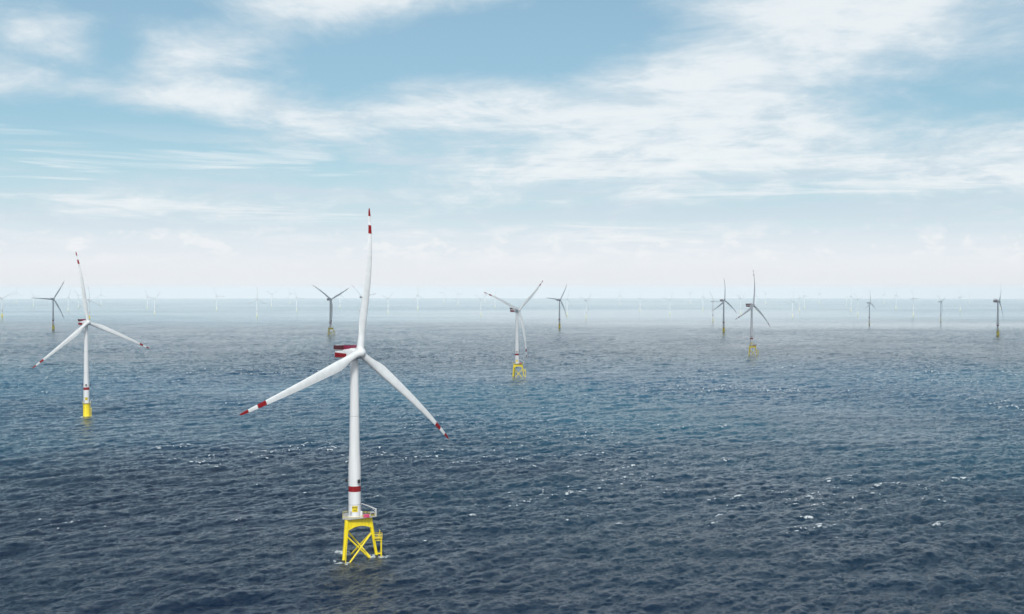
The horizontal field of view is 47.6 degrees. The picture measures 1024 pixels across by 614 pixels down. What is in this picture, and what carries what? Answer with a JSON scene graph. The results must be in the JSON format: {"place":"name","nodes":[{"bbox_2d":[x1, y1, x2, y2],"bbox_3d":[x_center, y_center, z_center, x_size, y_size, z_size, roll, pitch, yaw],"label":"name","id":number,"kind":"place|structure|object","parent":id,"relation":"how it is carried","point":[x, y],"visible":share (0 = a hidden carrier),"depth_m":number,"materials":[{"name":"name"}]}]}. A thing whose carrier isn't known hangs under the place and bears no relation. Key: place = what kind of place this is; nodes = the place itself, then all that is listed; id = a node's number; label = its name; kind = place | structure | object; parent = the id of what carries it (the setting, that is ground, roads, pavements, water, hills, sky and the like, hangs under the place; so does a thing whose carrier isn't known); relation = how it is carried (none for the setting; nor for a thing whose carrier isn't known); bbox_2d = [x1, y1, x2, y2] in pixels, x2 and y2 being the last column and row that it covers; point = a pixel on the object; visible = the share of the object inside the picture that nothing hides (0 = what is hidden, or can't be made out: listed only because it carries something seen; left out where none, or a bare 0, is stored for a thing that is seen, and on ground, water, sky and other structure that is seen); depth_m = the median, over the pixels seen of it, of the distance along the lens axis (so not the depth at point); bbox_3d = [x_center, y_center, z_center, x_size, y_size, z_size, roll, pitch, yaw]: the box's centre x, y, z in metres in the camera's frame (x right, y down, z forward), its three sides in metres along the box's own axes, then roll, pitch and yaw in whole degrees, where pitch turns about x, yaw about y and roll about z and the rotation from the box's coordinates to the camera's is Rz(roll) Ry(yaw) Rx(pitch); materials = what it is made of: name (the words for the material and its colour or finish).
{"place":"outdoors","nodes":[
{"label":"outdoors","id":0,"kind":"place"},
{"bbox_2d":[0,298,1023,613],"bbox_3d":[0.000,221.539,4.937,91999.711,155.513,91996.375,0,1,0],"label":"water","id":1,"kind":"structure","parent":0,"point":[686,456],"depth_m":1016.66,"materials":[{"name":"blue liquid"}]},
{"bbox_2d":[0,293,11,316],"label":"wind turbine","id":2,"kind":"object","parent":1,"relation":"in","point":[2,305],"visible":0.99,"depth_m":6717.98,"materials":[{"name":"metal"}]},
{"bbox_2d":[37,282,63,329],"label":"wind turbine","id":3,"kind":"object","parent":1,"relation":"in","point":[53,301],"visible":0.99,"depth_m":4423.23,"materials":[{"name":"metal"}]},
{"bbox_2d":[80,287,98,318],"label":"wind turbine","id":4,"kind":"object","parent":1,"relation":"in","point":[89,300],"visible":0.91,"depth_m":6206.62,"materials":[{"name":"metal"}]},
{"bbox_2d":[33,253,148,416],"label":"wind turbine","id":5,"kind":"object","parent":1,"relation":"in","point":[85,323],"visible":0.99,"depth_m":1348.40,"materials":[{"name":"metal"}]},
{"bbox_2d":[251,291,263,316],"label":"wind turbine","id":6,"kind":"object","parent":1,"relation":"in","point":[256,306],"visible":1,"depth_m":6718.87,"materials":[{"name":"white metal"}]},
{"bbox_2d":[314,286,346,334],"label":"wind turbine","id":7,"kind":"object","parent":1,"relation":"in","point":[330,313],"visible":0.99,"depth_m":3869.16,"materials":[{"name":"grey metal"}]},
{"bbox_2d":[240,208,448,562],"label":"wind turbine","id":8,"kind":"object","parent":1,"relation":"in","point":[354,516],"visible":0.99,"depth_m":636.50,"materials":[{"name":"white metal"}]},
{"bbox_2d":[353,286,375,311],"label":"wind turbine","id":9,"kind":"object","parent":1,"relation":"in","point":[361,297],"visible":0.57,"depth_m":5757.21,"materials":[{"name":"metal"}]},
{"bbox_2d":[484,281,542,376],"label":"wind turbine","id":10,"kind":"object","parent":1,"relation":"in","point":[517,311],"visible":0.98,"depth_m":1975.87,"materials":[{"name":"white metal"}]},
{"bbox_2d":[550,285,566,327],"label":"wind turbine","id":11,"kind":"object","parent":1,"relation":"in","point":[559,300],"visible":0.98,"depth_m":4578.03,"materials":[{"name":"metal"}]},
{"bbox_2d":[581,296,589,317],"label":"wind turbine","id":12,"kind":"object","parent":1,"relation":"in","point":[586,305],"visible":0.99,"depth_m":6369.27,"materials":[{"name":"white metal"}]},
{"bbox_2d":[710,293,718,320],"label":"wind turbine","id":13,"kind":"object","parent":1,"relation":"in","point":[713,301],"visible":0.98,"depth_m":5703.38,"materials":[{"name":"white metal"}]},
{"bbox_2d":[712,281,735,331],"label":"wind turbine","id":14,"kind":"object","parent":1,"relation":"in","point":[723,301],"visible":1,"depth_m":4127.66,"materials":[{"name":"white metal"}]},
{"bbox_2d":[736,272,769,355],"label":"wind turbine","id":15,"kind":"object","parent":1,"relation":"in","point":[751,336],"visible":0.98,"depth_m":2636.18,"materials":[{"name":"white metal"}]},
{"bbox_2d":[788,292,795,316],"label":"wind turbine","id":16,"kind":"object","parent":1,"relation":"in","point":[792,301],"visible":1,"depth_m":6538.52,"materials":[{"name":"white metal"}]},
{"bbox_2d":[866,295,875,323],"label":"wind turbine","id":17,"kind":"object","parent":1,"relation":"in","point":[869,308],"visible":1,"depth_m":5163.55,"materials":[{"name":"white metal"}]},
{"bbox_2d":[938,298,944,320],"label":"wind turbine","id":18,"kind":"object","parent":1,"relation":"in","point":[940,307],"visible":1,"depth_m":5769.18,"materials":[{"name":"white metal"}]},
{"bbox_2d":[993,283,1002,335],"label":"wind turbine","id":19,"kind":"object","parent":1,"relation":"in","point":[998,303],"visible":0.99,"depth_m":3810.36,"materials":[{"name":"metal"}]},
{"bbox_2d":[0,0,1023,298],"label":"sky","id":20,"kind":"structure","parent":0,"point":[178,148],"materials":[{"name":"blue"}]}
]}

